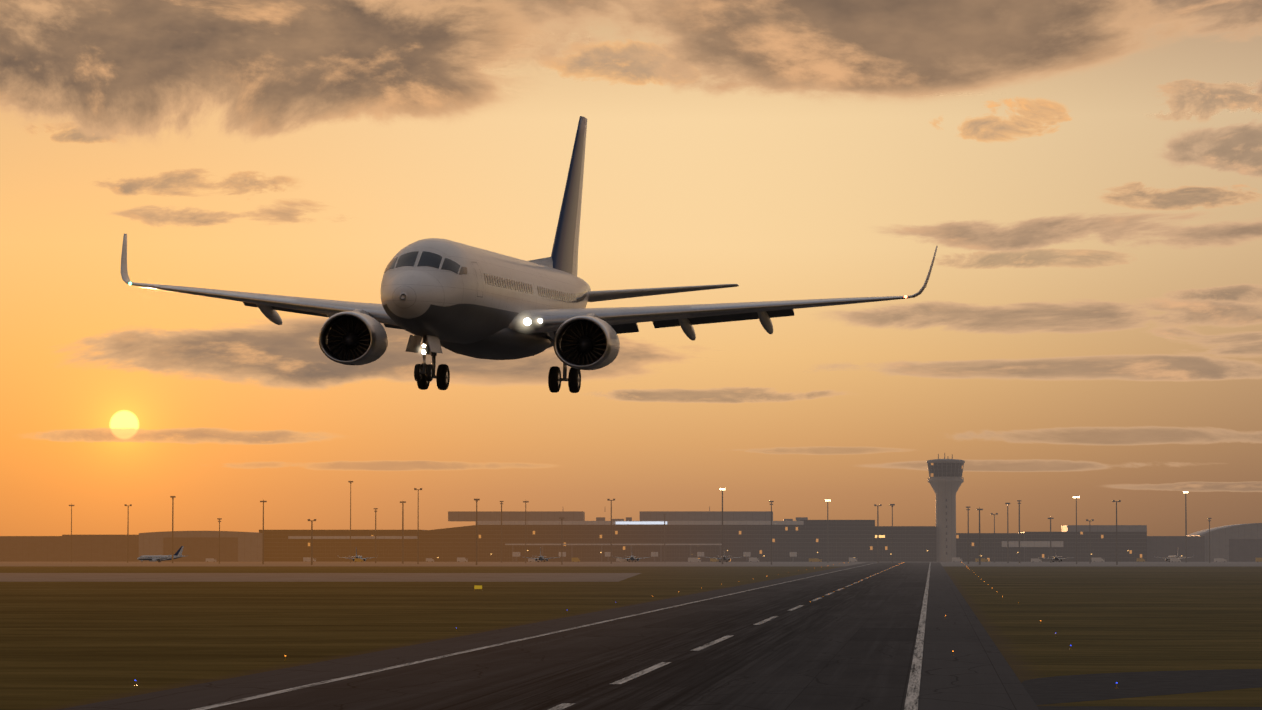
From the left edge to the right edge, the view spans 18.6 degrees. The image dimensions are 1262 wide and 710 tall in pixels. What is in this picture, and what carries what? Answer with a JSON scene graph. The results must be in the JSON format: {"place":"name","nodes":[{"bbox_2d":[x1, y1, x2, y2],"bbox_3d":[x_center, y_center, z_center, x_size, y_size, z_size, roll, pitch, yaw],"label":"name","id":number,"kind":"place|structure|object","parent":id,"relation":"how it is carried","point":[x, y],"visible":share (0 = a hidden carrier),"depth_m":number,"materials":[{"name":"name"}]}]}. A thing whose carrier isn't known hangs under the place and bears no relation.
{"place":"outdoors","nodes":[
{"label":"outdoors","id":0,"kind":"place"},
{"bbox_2d":[26,122,116,143],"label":"cloud","id":1,"kind":"structure","parent":0,"point":[70,132],"depth_m":9598.15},
{"bbox_2d":[35,428,330,443],"bbox_3d":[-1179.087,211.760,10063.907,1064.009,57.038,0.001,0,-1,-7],"label":"cloud","id":2,"kind":"structure","parent":0,"point":[200,435],"depth_m":10065.43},
{"bbox_2d":[95,168,296,196],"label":"cloud","id":3,"kind":"structure","parent":0,"point":[184,182],"depth_m":9522.82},
{"bbox_2d":[113,200,322,225],"bbox_3d":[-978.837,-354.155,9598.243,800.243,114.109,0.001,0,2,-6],"label":"cloud","id":4,"kind":"structure","parent":0,"point":[287,211],"depth_m":9591.54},
{"bbox_2d":[0,0,539,138],"bbox_3d":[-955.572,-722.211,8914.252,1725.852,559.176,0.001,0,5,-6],"label":"cloud","id":5,"kind":"structure","parent":0,"point":[119,69],"depth_m":8925.75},
{"bbox_2d":[0,573,640,581],"bbox_3d":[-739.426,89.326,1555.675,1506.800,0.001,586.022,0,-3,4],"label":"taxiway","id":6,"kind":"structure","parent":0,"point":[311,577],"depth_m":1492.89,"materials":[{"name":"grey asphalt"}]},
{"bbox_2d":[62,316,694,388],"bbox_3d":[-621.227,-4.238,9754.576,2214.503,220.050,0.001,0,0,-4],"label":"cloud","id":7,"kind":"structure","parent":0,"point":[288,353],"depth_m":9740.42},
{"bbox_2d":[120,116,937,392],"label":"airplane","id":8,"kind":"object","parent":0,"point":[459,298],"visible":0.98,"depth_m":159.19,"materials":[{"name":"white metal"}]},
{"bbox_2d":[522,318,528,325],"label":"landing light","id":9,"kind":"object","parent":8,"relation":"attached to","point":[525,321],"visible":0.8,"depth_m":157.95,"materials":[{"name":"white glass"}]},
{"bbox_2d":[58,562,1038,709],"bbox_3d":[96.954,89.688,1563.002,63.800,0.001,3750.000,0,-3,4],"label":"runway","id":10,"kind":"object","parent":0,"point":[852,647],"depth_m":354.26,"materials":[{"name":"grey asphalt"}]},
{"bbox_2d":[192,562,930,709],"bbox_3d":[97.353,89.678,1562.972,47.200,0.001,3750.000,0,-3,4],"label":"runway markings","id":11,"kind":"object","parent":10,"relation":"on","point":[912,699],"visible":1,"depth_m":350.87,"materials":[{"name":"white paint"}]},
{"bbox_2d":[133,562,1117,687],"bbox_3d":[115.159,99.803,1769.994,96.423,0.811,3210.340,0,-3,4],"label":"runway lights","id":12,"kind":"object","parent":10,"relation":"on","point":[766,577],"visible":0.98,"depth_m":522.27},
{"bbox_2d":[507,40,667,84],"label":"cloud","id":13,"kind":"structure","parent":0,"point":[633,62],"depth_m":9147.14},
{"bbox_2d":[0,566,1261,709],"bbox_3d":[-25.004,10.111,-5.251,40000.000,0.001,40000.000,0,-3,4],"label":"ground","id":14,"kind":"structure","parent":0,"point":[63,645],"depth_m":599.16,"materials":[{"name":"green plant"}]},
{"bbox_2d":[474,585,482,590],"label":"taxi sign","id":15,"kind":"object","parent":14,"relation":"on","point":[478,587],"visible":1,"depth_m":995.91,"materials":[{"name":"yellow"}]},
{"bbox_2d":[0,562,1261,565],"bbox_3d":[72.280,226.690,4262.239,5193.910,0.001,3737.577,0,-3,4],"label":"apron pavement","id":16,"kind":"structure","parent":0,"point":[608,564],"depth_m":2899.92,"materials":[{"name":"concrete"}]},
{"bbox_2d":[137,546,184,561],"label":"parked aircraft","id":17,"kind":"object","parent":16,"relation":"on","point":[160,558],"visible":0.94,"depth_m":3446.41,"materials":[{"name":"white metal"}]},
{"bbox_2d":[139,531,262,561],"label":"hangar","id":18,"kind":"structure","parent":16,"relation":"on","point":[202,546],"depth_m":3647.47,"materials":[{"name":"grey metal"}]},
{"bbox_2d":[338,550,374,560],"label":"parked aircraft","id":19,"kind":"object","parent":16,"relation":"on","point":[357,556],"visible":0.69,"depth_m":3495.67,"materials":[{"name":"white metal"}]},
{"bbox_2d":[521,547,557,561],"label":"parked aircraft","id":20,"kind":"object","parent":16,"relation":"on","point":[541,558],"visible":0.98,"depth_m":3498.70,"materials":[{"name":"white metal"}]},
{"bbox_2d":[0,506,1204,561],"bbox_3d":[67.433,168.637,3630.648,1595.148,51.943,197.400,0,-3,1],"label":"terminal buildings","id":21,"kind":"structure","parent":16,"relation":"on","point":[698,534],"depth_m":3601.57,"materials":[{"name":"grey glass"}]},
{"bbox_2d":[616,521,666,523],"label":"terminal sign","id":22,"kind":"object","parent":21,"relation":"attached to","point":[655,522],"visible":1,"depth_m":3587.34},
{"bbox_2d":[612,556,648,561],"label":"parked aircraft","id":23,"kind":"object","parent":16,"relation":"on","point":[631,558],"visible":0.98,"depth_m":3491.49,"materials":[{"name":"white metal"}]},
{"bbox_2d":[69,481,1211,564],"bbox_3d":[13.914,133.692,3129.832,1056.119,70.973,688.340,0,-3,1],"label":"light poles","id":24,"kind":"object","parent":16,"relation":"on","point":[664,516],"visible":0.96,"depth_m":3113.31,"materials":[{"name":"grey metal"}]},
{"bbox_2d":[708,555,738,561],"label":"parked aircraft","id":25,"kind":"object","parent":16,"relation":"on","point":[725,558],"visible":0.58,"depth_m":3495.64,"materials":[{"name":"white metal"}]},
{"bbox_2d":[206,557,1261,561],"bbox_3d":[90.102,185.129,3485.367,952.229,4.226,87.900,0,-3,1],"label":"apron vehicles","id":26,"kind":"object","parent":16,"relation":"on","point":[755,559],"visible":1,"depth_m":3478.93,"materials":[{"name":"grey"}]},
{"bbox_2d":[926,453,964,561],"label":"control tower","id":27,"kind":"structure","parent":16,"relation":"on","point":[946,480],"depth_m":3606.82,"materials":[{"name":"concrete"}]},
{"bbox_2d":[1038,556,1073,561],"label":"parked aircraft","id":28,"kind":"object","parent":16,"relation":"on","point":[1056,558],"visible":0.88,"depth_m":3484.86,"materials":[{"name":"white metal"}]},
{"bbox_2d":[1157,548,1189,561],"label":"parked aircraft","id":29,"kind":"object","parent":16,"relation":"on","point":[1169,557],"visible":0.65,"depth_m":3487.45,"materials":[{"name":"white metal"}]},
{"bbox_2d":[1187,523,1261,561],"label":"hangar","id":30,"kind":"structure","parent":16,"relation":"on","point":[1237,543],"depth_m":3619.45,"materials":[{"name":"grey metal"}]},
{"bbox_2d":[0,18,1261,535],"label":"sky","id":31,"kind":"structure","parent":0,"point":[774,196],"materials":[{"name":"orange"}]},
{"bbox_2d":[595,387,844,403],"bbox_3d":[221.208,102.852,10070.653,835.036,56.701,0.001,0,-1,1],"label":"cloud","id":32,"kind":"structure","parent":0,"point":[733,395],"depth_m":10070.68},
{"bbox_2d":[420,0,1190,99],"bbox_3d":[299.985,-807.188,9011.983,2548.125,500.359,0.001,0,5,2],"label":"cloud","id":33,"kind":"structure","parent":0,"point":[903,49],"depth_m":9011.87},
{"bbox_2d":[932,93,1071,141],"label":"cloud","id":34,"kind":"structure","parent":0,"point":[1034,117],"depth_m":9169.64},
{"bbox_2d":[878,460,1138,471],"bbox_3d":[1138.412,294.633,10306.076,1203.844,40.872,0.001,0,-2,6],"label":"cloud","id":35,"kind":"structure","parent":0,"point":[1018,465],"depth_m":10318.06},
{"bbox_2d":[936,249,1129,268],"bbox_3d":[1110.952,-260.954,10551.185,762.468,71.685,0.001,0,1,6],"label":"cloud","id":36,"kind":"structure","parent":0,"point":[1035,258],"depth_m":10550.85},
{"bbox_2d":[818,354,1261,380],"bbox_3d":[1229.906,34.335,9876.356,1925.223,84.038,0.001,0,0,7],"label":"cloud","id":37,"kind":"structure","parent":0,"point":[1157,367],"depth_m":9882.35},
{"bbox_2d":[833,298,1261,333],"bbox_3d":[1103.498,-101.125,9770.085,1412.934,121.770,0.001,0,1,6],"label":"cloud","id":38,"kind":"structure","parent":0,"point":[1088,315],"depth_m":9772.82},
{"bbox_2d":[883,213,1261,251],"bbox_3d":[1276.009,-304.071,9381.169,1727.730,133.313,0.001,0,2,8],"label":"cloud","id":39,"kind":"structure","parent":0,"point":[1037,233],"depth_m":9404.55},
{"bbox_2d":[956,426,1261,444],"bbox_3d":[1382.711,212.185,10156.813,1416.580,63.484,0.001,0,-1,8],"label":"cloud","id":40,"kind":"structure","parent":0,"point":[1117,435],"depth_m":10168.76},
{"bbox_2d":[1022,669,1261,709],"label":"taxiway","id":41,"kind":"structure","parent":0,"point":[1068,688],"depth_m":296.66,"materials":[{"name":"grey asphalt"}]},
{"bbox_2d":[1101,182,1261,209],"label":"cloud","id":42,"kind":"structure","parent":0,"point":[1134,195],"depth_m":9430.81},
{"bbox_2d":[1114,482,1261,491],"bbox_3d":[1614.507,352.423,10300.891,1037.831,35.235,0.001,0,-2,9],"label":"cloud","id":43,"kind":"structure","parent":0,"point":[1223,486],"depth_m":10312.59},
{"bbox_2d":[1146,79,1261,120],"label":"cloud","id":44,"kind":"structure","parent":0,"point":[1203,101],"depth_m":9171.45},
{"bbox_2d":[1150,327,1261,356],"bbox_3d":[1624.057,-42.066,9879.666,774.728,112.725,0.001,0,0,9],"label":"cloud","id":45,"kind":"structure","parent":0,"point":[1246,344],"depth_m":9896.41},
{"bbox_2d":[1151,0,1261,39],"bbox_3d":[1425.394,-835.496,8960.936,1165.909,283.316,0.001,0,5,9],"label":"cloud","id":46,"kind":"structure","parent":0,"point":[1240,19],"depth_m":8974.87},
{"bbox_2d":[1162,122,1261,176],"bbox_3d":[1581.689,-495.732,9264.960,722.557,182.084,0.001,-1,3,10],"label":"cloud","id":47,"kind":"structure","parent":0,"point":[1237,149],"depth_m":9291.65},
{"bbox_2d":[1165,284,1261,303],"bbox_3d":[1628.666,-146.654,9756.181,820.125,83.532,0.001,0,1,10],"label":"cloud","id":48,"kind":"structure","parent":0,"point":[1248,293],"depth_m":9776.45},
{"bbox_2d":[1252,80,1261,112],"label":"cloud","id":49,"kind":"structure","parent":0,"point":[1258,88],"depth_m":9210.06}
]}

